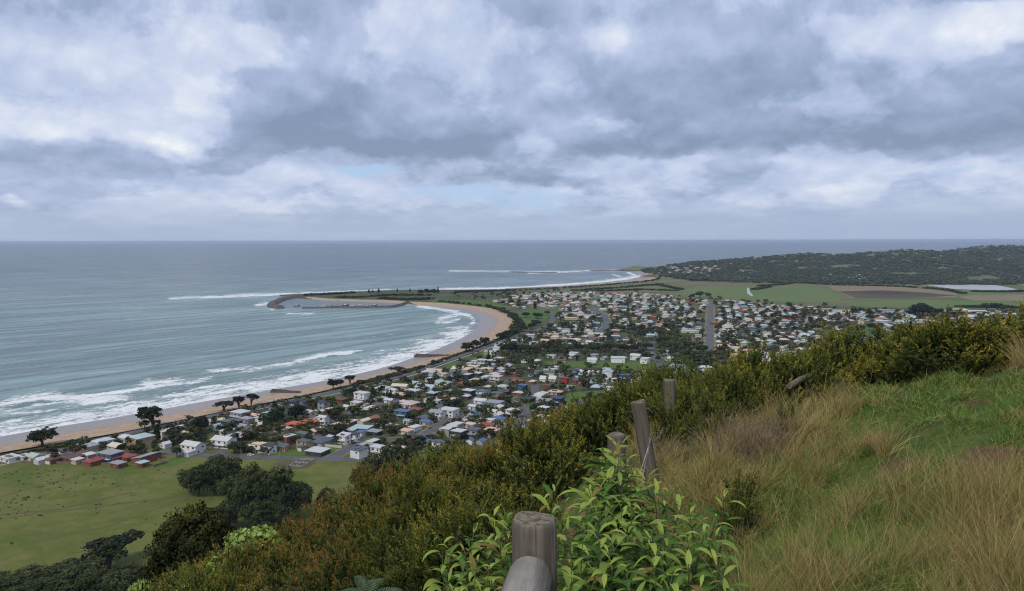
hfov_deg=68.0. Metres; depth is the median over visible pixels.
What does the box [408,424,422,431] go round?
house
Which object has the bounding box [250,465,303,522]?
bushy tree
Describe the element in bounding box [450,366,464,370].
house
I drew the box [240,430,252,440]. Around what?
tree
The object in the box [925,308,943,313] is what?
tree
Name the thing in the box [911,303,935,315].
tree
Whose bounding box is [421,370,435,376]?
house
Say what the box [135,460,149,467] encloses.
house
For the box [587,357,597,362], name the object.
house
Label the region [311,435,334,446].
house
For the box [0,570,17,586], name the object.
bushy tree
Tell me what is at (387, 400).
house
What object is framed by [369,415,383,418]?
house
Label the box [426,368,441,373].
house
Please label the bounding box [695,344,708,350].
tree
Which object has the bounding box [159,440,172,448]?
house
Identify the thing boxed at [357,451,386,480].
bushy tree
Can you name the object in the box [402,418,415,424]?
house
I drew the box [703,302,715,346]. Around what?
straight avenue verge
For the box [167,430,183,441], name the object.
tree
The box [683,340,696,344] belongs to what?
tree
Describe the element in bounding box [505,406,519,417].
house
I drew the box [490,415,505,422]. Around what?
house
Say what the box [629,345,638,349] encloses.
tree
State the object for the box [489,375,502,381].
house
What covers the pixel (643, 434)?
wire fence
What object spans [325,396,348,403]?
house
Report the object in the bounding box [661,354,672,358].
house
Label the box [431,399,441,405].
house
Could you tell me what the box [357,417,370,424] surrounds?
house
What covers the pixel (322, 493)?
bushy tree
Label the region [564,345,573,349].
tree
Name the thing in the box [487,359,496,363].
house
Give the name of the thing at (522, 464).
heath shrub
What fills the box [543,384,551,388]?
house
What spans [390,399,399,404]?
house
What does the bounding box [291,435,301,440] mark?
tree
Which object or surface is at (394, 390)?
house
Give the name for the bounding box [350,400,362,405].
house
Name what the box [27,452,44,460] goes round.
house
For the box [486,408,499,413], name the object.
house
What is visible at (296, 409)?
tree
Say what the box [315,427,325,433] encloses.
tree
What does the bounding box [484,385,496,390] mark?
house
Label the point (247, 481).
bushy tree
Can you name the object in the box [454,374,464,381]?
tree
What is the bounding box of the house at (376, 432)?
[366,428,382,435]
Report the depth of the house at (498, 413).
625.93 m
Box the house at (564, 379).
[561,376,568,383]
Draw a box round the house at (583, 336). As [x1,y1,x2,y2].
[580,335,587,338]
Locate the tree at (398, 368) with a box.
[388,366,405,370]
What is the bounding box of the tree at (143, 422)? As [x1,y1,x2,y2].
[136,420,150,429]
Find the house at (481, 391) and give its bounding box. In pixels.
[476,388,489,394]
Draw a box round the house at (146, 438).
[129,433,155,444]
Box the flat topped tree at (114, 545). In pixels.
[80,529,145,568]
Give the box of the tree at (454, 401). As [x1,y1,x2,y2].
[449,399,461,407]
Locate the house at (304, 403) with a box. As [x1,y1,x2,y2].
[298,399,309,407]
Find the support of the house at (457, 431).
on the ground at (20, 533)
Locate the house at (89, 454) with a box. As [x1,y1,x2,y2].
[82,451,96,458]
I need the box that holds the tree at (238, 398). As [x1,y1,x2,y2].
[232,396,244,408]
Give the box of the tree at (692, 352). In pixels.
[682,348,700,355]
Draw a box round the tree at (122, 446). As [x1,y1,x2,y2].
[116,443,127,449]
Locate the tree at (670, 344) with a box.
[662,341,680,349]
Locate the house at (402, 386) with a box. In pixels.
[391,383,408,391]
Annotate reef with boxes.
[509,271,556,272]
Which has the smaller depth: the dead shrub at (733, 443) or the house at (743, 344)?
the dead shrub at (733, 443)
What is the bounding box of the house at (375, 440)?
[365,438,379,442]
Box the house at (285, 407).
[269,404,287,409]
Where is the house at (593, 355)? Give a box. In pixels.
[590,353,598,359]
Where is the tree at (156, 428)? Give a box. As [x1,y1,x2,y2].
[152,420,160,439]
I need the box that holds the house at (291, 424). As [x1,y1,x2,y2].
[284,420,305,428]
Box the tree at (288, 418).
[282,416,294,422]
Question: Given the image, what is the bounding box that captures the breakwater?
[267,294,303,308]
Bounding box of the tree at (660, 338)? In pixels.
[655,337,668,343]
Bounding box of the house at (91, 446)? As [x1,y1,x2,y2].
[83,442,100,450]
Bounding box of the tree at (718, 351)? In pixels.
[711,349,723,359]
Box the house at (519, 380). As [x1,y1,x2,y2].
[510,378,524,383]
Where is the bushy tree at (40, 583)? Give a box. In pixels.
[20,565,68,590]
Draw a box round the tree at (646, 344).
[643,342,653,350]
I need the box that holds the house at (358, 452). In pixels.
[349,445,369,458]
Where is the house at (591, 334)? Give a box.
[587,332,604,335]
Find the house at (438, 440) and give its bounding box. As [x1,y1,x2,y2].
[431,439,448,449]
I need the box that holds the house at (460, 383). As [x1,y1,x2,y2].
[457,381,470,386]
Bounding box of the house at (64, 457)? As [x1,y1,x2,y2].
[44,451,84,464]
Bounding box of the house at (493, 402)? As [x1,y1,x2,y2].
[481,399,504,405]
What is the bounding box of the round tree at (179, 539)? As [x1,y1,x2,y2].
[136,499,236,584]
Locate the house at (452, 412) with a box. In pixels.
[439,406,459,417]
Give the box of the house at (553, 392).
[547,389,562,395]
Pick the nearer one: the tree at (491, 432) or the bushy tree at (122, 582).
the bushy tree at (122, 582)
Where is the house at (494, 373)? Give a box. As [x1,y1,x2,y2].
[489,372,500,374]
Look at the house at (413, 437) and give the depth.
543.04 m
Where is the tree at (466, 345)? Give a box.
[460,342,474,350]
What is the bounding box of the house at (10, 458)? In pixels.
[0,453,21,462]
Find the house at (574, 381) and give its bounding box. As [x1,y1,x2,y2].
[570,379,577,383]
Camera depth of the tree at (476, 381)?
764.18 m
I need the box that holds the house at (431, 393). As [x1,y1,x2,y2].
[426,390,441,396]
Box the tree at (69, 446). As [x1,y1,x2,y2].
[64,445,74,450]
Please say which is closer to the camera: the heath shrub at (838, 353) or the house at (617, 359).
the heath shrub at (838, 353)
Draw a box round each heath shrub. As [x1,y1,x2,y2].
[140,565,191,590]
[147,554,211,590]
[150,575,173,590]
[153,557,197,588]
[164,566,251,590]
[169,559,232,590]
[179,553,216,578]
[181,579,255,590]
[183,538,222,570]
[195,532,276,582]
[197,559,262,590]
[203,531,268,581]
[214,537,275,587]
[215,559,258,590]
[226,569,257,589]
[227,546,299,590]
[236,543,308,589]
[236,554,307,590]
[246,538,319,590]
[246,540,281,563]
[266,519,331,569]
[267,517,307,537]
[276,498,341,545]
[278,498,325,547]
[278,515,352,563]
[278,553,362,590]
[281,518,324,560]
[286,550,329,589]
[291,483,356,541]
[298,534,383,590]
[303,485,354,526]
[304,530,366,578]
[310,522,354,562]
[316,475,363,536]
[321,522,359,557]
[326,473,369,509]
[336,474,409,561]
[343,449,434,516]
[345,465,397,525]
[348,449,466,572]
[348,462,424,526]
[349,513,431,590]
[367,533,466,590]
[373,452,432,492]
[382,479,473,527]
[384,465,436,503]
[393,478,520,590]
[395,443,447,472]
[403,547,483,588]
[406,440,464,473]
[411,440,472,470]
[414,430,483,465]
[414,471,473,508]
[414,497,506,553]
[415,461,473,498]
[418,468,497,511]
[430,446,477,479]
[432,444,485,485]
[438,440,507,497]
[452,473,536,514]
[465,433,518,492]
[465,502,496,550]
[476,430,514,455]
[477,515,513,585]
[479,414,537,486]
[487,430,519,491]
[490,445,529,487]
[492,411,597,505]
[502,485,563,529]
[503,435,595,508]
[507,415,558,481]
[509,453,556,479]
[526,402,582,427]
[527,414,586,448]
[541,387,614,451]
[542,402,582,449]
[554,406,587,448]
[567,383,649,455]
[577,395,606,436]
[588,360,663,443]
[604,375,659,445]
[614,358,678,399]
[617,370,666,433]
[624,351,693,388]
[631,353,699,398]
[637,373,711,424]
[642,361,710,427]
[647,391,687,450]
[661,372,700,444]
[676,349,735,410]
[678,366,727,447]
[685,352,776,417]
[692,347,776,404]
[700,356,733,378]
[702,394,742,436]
[706,362,808,413]
[710,452,775,539]
[712,484,758,550]
[727,338,781,392]
[729,346,858,407]
[762,335,843,402]
[769,389,799,439]
[772,327,879,394]
[801,345,847,367]
[818,318,900,377]
[832,329,877,366]
[841,355,927,389]
[850,339,918,387]
[851,338,892,365]
[872,312,959,376]
[875,314,916,353]
[875,316,955,356]
[885,316,1002,381]
[889,304,1011,384]
[940,309,1021,366]
[944,310,1023,377]
[975,320,1023,367]
[1011,305,1023,329]
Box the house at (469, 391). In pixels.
[462,388,476,396]
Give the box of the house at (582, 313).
[570,312,585,314]
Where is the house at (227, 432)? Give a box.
[218,427,235,435]
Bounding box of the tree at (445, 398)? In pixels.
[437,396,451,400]
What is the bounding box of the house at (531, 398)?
[519,396,536,402]
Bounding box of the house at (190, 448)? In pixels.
[180,440,205,456]
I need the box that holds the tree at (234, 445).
[223,441,242,453]
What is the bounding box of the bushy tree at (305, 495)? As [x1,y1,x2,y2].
[292,481,313,517]
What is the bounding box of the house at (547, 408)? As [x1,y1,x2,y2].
[538,405,549,413]
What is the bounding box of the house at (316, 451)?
[304,446,330,456]
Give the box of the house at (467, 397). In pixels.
[463,394,471,399]
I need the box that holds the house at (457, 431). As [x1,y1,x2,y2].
[450,428,466,439]
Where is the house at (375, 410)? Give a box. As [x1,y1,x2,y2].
[364,405,380,412]
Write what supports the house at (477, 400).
on the ground at (20, 533)
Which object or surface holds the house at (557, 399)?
on the ground at (20, 533)
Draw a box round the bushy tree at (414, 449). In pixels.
[404,444,424,461]
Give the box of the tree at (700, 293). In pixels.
[694,291,703,297]
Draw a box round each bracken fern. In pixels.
[261,583,299,590]
[342,575,405,590]
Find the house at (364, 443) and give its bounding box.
[357,442,375,449]
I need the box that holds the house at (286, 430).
[274,424,292,433]
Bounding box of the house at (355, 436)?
[349,431,359,441]
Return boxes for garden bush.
[98,441,106,446]
[378,437,385,442]
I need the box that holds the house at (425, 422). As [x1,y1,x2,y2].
[419,418,433,425]
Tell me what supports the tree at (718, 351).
on the ground at (20, 533)
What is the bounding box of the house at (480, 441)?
[475,437,486,444]
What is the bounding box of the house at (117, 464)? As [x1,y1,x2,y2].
[108,460,126,468]
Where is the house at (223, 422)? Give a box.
[219,418,242,428]
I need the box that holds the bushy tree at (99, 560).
[71,555,111,582]
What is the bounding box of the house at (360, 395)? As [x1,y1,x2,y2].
[353,391,370,400]
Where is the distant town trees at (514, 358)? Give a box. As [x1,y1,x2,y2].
[142,288,1023,443]
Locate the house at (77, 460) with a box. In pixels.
[70,456,84,464]
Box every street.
[213,444,240,454]
[315,394,380,435]
[326,415,463,458]
[459,376,518,414]
[531,384,538,394]
[582,307,609,343]
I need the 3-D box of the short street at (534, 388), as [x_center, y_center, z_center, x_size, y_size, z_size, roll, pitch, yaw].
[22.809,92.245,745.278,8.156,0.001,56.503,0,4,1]
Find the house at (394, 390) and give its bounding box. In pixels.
[388,388,397,392]
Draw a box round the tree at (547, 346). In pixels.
[543,344,551,351]
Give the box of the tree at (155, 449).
[151,446,162,451]
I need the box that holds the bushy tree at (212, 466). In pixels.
[187,453,224,495]
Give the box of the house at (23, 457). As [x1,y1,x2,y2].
[19,453,28,460]
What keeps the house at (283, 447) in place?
on the ground at (20, 533)
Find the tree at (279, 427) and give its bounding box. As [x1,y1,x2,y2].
[273,425,285,432]
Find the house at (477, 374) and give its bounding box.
[473,371,482,375]
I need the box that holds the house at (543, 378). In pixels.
[539,375,547,381]
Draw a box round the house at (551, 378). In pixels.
[548,375,557,381]
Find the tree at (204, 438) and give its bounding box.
[197,434,208,441]
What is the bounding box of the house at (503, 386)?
[497,384,510,389]
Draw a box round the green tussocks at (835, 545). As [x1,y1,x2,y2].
[568,368,1023,590]
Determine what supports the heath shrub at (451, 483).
on the ground at (20, 533)
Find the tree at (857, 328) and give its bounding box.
[855,325,864,329]
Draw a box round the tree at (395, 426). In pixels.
[387,423,404,432]
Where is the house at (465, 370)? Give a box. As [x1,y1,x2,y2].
[461,367,478,372]
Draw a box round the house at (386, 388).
[374,385,391,393]
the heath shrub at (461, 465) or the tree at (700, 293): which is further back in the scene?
the tree at (700, 293)
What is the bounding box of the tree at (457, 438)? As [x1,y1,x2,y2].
[451,435,460,440]
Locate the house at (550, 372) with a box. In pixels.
[534,370,555,375]
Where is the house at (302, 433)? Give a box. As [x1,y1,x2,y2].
[296,430,310,437]
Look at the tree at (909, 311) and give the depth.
1458.18 m
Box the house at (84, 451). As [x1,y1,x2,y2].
[75,449,89,453]
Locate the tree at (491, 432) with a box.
[487,428,497,438]
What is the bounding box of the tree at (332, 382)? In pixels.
[327,379,338,389]
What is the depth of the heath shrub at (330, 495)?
24.16 m
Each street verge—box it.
[325,417,463,457]
[581,307,611,342]
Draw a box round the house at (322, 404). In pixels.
[317,400,328,408]
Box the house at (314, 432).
[308,426,323,435]
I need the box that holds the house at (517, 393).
[512,391,523,395]
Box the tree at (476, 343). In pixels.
[471,340,480,347]
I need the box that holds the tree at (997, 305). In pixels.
[989,303,1002,309]
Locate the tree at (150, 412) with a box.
[135,405,162,427]
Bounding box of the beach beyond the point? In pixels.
[505,271,658,288]
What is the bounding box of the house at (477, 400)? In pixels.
[473,397,488,403]
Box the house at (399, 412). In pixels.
[393,408,410,418]
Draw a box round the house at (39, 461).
[32,455,49,464]
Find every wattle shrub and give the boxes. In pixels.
[126,578,151,590]
[203,551,230,583]
[220,539,260,558]
[224,522,282,557]
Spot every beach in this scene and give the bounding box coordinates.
[0,302,521,452]
[306,297,404,303]
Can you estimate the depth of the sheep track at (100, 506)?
419.14 m
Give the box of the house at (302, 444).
[295,438,312,451]
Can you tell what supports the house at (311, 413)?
on the ground at (20, 533)
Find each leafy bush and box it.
[422,506,511,590]
[530,475,751,590]
[559,435,689,590]
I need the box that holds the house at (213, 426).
[210,423,221,430]
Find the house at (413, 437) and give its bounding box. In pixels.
[403,434,422,445]
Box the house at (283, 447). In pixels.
[277,442,292,451]
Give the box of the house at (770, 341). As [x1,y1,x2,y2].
[765,339,775,344]
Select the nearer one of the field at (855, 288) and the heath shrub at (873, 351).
the heath shrub at (873, 351)
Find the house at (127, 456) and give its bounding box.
[112,452,137,461]
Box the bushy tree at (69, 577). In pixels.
[44,562,107,590]
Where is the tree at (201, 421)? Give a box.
[191,415,209,432]
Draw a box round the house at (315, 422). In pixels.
[301,418,319,425]
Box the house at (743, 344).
[740,342,751,346]
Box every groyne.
[270,389,301,392]
[413,353,450,356]
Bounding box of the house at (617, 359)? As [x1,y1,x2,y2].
[611,356,624,362]
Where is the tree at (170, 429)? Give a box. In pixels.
[164,427,182,434]
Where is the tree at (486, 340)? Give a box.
[479,337,489,345]
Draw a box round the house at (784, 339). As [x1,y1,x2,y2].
[778,338,788,343]
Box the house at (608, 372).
[602,368,613,377]
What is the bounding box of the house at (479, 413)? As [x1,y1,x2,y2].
[470,410,481,415]
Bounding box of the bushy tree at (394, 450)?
[380,443,418,472]
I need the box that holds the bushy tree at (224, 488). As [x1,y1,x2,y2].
[215,475,249,516]
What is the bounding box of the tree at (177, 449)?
[170,446,182,457]
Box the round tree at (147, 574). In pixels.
[132,558,172,590]
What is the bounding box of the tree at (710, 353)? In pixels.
[701,350,717,356]
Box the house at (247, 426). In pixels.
[231,423,251,431]
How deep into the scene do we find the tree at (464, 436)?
545.23 m
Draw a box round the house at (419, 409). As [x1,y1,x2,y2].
[408,407,423,412]
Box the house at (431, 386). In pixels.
[414,383,437,390]
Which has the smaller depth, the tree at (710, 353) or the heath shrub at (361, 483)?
the heath shrub at (361, 483)
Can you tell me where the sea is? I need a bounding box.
[0,242,1023,452]
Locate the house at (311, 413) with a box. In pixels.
[302,409,316,418]
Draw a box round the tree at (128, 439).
[124,436,131,442]
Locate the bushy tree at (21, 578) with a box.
[0,563,49,590]
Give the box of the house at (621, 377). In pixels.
[619,373,629,380]
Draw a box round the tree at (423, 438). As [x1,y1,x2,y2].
[414,436,426,444]
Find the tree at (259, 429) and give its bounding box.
[252,426,264,431]
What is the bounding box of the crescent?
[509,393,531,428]
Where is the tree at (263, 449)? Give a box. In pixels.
[259,446,271,451]
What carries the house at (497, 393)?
on the ground at (20, 533)
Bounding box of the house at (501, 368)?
[494,366,504,372]
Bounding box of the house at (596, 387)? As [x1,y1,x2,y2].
[591,384,602,390]
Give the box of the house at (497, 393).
[490,391,503,395]
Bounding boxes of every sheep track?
[0,469,122,496]
[0,491,132,514]
[10,494,190,517]
[31,496,189,542]
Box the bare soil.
[271,461,316,468]
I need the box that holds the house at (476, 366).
[467,365,479,367]
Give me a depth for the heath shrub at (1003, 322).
10.57 m
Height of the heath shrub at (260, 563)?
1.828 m
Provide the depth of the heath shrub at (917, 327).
12.42 m
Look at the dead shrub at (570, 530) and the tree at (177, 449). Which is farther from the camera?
the tree at (177, 449)
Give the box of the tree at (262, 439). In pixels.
[255,437,266,441]
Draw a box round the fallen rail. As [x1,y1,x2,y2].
[786,373,811,388]
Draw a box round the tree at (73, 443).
[67,441,76,445]
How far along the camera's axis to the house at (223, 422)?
593.24 m
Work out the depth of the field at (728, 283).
2549.84 m
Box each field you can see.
[667,281,814,285]
[680,287,840,301]
[827,285,955,297]
[839,290,956,297]
[841,300,1023,308]
[879,283,945,289]
[930,285,1018,289]
[948,291,1012,294]
[960,294,1023,300]
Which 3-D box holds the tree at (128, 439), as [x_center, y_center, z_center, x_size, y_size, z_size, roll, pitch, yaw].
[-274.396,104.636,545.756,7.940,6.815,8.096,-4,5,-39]
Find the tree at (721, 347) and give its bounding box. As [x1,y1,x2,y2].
[713,346,727,350]
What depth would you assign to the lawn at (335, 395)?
718.63 m
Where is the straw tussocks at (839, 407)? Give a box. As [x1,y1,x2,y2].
[569,327,1023,590]
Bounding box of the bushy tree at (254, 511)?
[241,497,290,528]
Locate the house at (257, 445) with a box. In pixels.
[251,441,266,452]
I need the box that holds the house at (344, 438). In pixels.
[336,431,351,444]
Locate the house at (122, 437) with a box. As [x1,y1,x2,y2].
[116,434,133,442]
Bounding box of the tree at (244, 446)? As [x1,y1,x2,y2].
[236,444,248,452]
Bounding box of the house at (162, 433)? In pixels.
[158,428,168,439]
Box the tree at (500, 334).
[495,332,505,336]
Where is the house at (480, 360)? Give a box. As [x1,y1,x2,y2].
[477,358,487,364]
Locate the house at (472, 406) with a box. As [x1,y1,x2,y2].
[468,404,478,409]
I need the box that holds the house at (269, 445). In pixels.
[259,442,277,454]
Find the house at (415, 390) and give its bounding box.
[404,388,420,393]
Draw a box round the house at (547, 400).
[536,398,551,405]
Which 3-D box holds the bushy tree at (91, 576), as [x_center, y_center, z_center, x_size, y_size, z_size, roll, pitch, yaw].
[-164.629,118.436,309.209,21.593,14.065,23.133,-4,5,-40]
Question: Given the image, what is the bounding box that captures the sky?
[0,0,1023,243]
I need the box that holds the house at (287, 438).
[281,433,296,443]
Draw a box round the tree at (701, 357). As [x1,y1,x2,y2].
[696,355,712,361]
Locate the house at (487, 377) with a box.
[481,375,489,382]
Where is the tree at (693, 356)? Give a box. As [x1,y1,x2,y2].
[687,355,700,361]
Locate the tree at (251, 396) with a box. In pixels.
[244,393,259,404]
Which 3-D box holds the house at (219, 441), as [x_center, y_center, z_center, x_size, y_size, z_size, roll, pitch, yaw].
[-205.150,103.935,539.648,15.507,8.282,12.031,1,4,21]
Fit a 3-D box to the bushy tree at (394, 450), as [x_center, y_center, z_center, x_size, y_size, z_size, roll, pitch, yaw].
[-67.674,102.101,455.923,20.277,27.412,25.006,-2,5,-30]
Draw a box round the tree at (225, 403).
[212,400,233,410]
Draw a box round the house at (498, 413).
[491,411,503,416]
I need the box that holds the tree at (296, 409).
[287,403,307,420]
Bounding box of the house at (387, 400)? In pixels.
[383,397,394,403]
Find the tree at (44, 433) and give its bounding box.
[25,426,58,446]
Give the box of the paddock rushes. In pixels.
[0,469,164,553]
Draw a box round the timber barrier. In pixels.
[501,511,556,590]
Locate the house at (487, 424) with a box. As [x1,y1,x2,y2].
[481,422,495,427]
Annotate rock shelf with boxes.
[276,294,301,296]
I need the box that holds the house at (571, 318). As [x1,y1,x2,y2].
[563,317,580,319]
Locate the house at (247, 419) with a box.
[239,416,254,422]
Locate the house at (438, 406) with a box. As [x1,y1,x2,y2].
[432,404,443,408]
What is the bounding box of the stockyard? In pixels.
[289,458,313,467]
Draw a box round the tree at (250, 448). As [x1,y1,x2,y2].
[246,446,254,450]
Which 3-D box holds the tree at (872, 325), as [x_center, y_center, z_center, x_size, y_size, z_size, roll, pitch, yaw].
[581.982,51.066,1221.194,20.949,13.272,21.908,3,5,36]
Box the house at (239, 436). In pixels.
[226,430,250,441]
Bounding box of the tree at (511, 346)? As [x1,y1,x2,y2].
[505,342,517,351]
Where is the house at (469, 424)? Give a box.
[464,421,476,427]
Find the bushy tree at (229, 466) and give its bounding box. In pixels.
[214,455,244,493]
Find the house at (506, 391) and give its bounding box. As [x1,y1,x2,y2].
[498,388,510,394]
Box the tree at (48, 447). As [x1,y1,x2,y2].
[44,444,56,452]
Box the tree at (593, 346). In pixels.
[588,344,599,350]
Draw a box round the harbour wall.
[324,301,407,307]
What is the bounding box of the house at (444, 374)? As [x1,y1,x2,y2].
[439,372,447,376]
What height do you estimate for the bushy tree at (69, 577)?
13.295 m
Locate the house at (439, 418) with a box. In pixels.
[434,415,444,420]
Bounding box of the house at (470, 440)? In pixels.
[466,437,476,444]
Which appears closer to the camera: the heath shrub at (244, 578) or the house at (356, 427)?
the heath shrub at (244, 578)
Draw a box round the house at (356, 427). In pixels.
[346,424,373,431]
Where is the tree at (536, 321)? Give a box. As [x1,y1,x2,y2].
[531,320,541,323]
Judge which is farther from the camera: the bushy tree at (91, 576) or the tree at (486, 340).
the tree at (486, 340)
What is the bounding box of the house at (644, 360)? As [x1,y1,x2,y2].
[640,357,650,363]
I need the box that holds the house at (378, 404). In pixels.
[370,402,384,405]
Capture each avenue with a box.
[647,342,664,367]
[705,301,713,349]
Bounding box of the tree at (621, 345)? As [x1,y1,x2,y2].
[616,343,627,350]
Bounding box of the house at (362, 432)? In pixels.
[355,430,366,436]
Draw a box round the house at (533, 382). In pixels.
[528,380,536,384]
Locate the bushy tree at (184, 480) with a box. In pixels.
[176,467,211,494]
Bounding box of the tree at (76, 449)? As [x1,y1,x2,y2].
[68,447,81,451]
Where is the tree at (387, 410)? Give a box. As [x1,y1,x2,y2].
[384,408,393,414]
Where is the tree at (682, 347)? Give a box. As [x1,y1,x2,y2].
[678,345,690,354]
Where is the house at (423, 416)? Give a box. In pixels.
[415,414,433,420]
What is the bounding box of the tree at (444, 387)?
[442,385,450,389]
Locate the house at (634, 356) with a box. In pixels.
[630,353,641,360]
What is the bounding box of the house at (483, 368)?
[479,367,493,371]
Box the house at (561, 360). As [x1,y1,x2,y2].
[554,359,566,363]
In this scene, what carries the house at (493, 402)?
on the ground at (20, 533)
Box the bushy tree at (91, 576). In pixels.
[77,565,124,590]
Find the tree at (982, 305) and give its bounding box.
[977,303,991,310]
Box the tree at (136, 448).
[131,445,141,453]
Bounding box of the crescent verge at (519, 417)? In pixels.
[505,395,533,428]
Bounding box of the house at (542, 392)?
[534,391,548,395]
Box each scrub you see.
[0,333,514,455]
[303,275,1023,338]
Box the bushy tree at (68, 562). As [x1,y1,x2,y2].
[49,557,79,572]
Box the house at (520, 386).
[518,383,527,390]
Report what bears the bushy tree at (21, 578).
on the ground at (20, 533)
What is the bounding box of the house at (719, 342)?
[716,340,729,344]
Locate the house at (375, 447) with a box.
[369,444,384,456]
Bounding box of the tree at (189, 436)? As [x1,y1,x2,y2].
[181,432,193,439]
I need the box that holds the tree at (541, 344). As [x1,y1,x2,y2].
[534,342,545,351]
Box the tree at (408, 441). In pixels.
[406,439,414,445]
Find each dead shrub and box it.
[549,481,597,515]
[555,507,585,552]
[594,459,640,486]
[626,441,640,470]
[629,430,686,463]
[658,431,703,461]
[679,409,805,463]
[692,411,777,456]
[716,411,794,467]
[722,406,811,455]
[740,405,810,445]
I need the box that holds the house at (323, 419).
[317,415,329,424]
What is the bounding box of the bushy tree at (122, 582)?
[99,566,143,590]
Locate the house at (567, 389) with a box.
[564,385,574,390]
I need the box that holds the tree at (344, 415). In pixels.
[338,414,348,420]
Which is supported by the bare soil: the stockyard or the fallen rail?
the stockyard
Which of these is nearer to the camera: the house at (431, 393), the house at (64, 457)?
the house at (64, 457)
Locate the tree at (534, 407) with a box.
[529,404,536,409]
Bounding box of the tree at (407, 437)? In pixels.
[402,434,411,445]
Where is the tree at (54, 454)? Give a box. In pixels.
[49,452,59,456]
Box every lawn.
[154,457,191,467]
[273,444,344,455]
[323,393,339,398]
[432,299,511,309]
[443,362,461,371]
[470,351,486,360]
[516,308,555,324]
[545,361,657,369]
[565,389,606,404]
[825,328,876,334]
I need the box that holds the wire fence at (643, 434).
[607,379,676,497]
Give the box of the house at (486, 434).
[483,427,499,438]
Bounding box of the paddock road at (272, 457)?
[151,449,368,461]
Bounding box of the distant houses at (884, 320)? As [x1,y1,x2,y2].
[493,255,1023,382]
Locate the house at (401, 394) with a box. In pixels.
[392,392,408,398]
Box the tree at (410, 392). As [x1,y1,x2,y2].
[403,390,415,396]
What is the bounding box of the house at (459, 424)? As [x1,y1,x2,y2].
[446,421,464,428]
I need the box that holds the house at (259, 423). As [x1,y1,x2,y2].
[250,422,264,428]
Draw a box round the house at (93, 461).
[82,456,105,466]
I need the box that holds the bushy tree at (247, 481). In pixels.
[230,461,279,522]
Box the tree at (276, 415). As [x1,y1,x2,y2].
[265,409,283,421]
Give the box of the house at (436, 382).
[433,379,443,385]
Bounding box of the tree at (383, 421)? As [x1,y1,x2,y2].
[374,418,392,424]
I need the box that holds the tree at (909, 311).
[906,309,920,313]
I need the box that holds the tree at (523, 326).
[517,325,528,331]
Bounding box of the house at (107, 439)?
[91,437,114,445]
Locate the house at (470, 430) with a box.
[466,426,482,437]
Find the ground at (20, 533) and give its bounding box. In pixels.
[0,245,1023,590]
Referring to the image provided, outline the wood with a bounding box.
[640,244,1023,284]
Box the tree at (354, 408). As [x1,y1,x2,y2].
[346,405,362,415]
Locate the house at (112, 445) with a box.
[106,442,123,449]
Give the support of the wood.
on the ground at (20, 533)
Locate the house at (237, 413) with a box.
[229,409,250,418]
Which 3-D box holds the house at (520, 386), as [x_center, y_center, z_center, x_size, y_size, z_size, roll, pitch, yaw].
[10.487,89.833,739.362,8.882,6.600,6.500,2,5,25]
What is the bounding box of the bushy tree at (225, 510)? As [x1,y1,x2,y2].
[214,499,239,526]
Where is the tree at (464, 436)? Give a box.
[460,433,468,443]
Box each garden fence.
[20,460,127,464]
[154,458,166,466]
[324,444,341,447]
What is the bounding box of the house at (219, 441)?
[210,435,236,448]
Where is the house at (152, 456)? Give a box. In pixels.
[130,451,161,463]
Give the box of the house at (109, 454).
[96,448,123,461]
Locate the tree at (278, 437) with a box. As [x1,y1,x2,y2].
[276,435,282,440]
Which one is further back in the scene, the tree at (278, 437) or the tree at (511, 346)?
the tree at (511, 346)
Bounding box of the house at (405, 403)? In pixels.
[399,399,419,407]
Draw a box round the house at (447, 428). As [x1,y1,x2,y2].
[438,425,457,436]
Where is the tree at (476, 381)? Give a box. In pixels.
[470,379,483,382]
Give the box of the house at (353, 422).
[344,419,358,425]
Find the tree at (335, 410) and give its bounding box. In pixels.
[323,405,345,415]
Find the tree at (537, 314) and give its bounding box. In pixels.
[532,313,543,318]
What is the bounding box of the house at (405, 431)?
[398,428,414,434]
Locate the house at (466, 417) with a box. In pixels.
[463,413,473,418]
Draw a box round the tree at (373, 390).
[369,388,378,394]
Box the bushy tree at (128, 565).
[96,562,140,582]
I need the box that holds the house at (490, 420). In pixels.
[486,418,495,422]
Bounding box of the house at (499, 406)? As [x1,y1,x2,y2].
[494,404,506,410]
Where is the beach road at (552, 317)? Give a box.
[0,304,555,463]
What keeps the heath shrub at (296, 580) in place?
on the ground at (20, 533)
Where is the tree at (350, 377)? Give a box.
[344,375,355,383]
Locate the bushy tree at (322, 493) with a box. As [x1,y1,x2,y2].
[315,487,335,504]
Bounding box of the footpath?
[0,332,533,465]
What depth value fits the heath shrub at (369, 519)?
10.22 m
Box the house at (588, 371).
[579,369,591,374]
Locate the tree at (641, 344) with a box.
[635,342,643,346]
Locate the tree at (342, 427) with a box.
[332,424,346,432]
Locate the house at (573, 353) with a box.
[569,351,578,357]
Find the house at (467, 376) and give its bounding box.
[463,373,472,379]
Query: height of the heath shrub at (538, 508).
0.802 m
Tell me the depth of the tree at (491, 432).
559.80 m
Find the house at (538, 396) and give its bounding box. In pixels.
[533,394,544,400]
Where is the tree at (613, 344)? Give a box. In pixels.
[608,342,617,347]
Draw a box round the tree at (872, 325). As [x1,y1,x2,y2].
[866,323,876,327]
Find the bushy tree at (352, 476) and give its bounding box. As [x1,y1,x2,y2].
[348,468,372,490]
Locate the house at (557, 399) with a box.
[550,396,564,404]
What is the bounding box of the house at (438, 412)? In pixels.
[428,408,445,418]

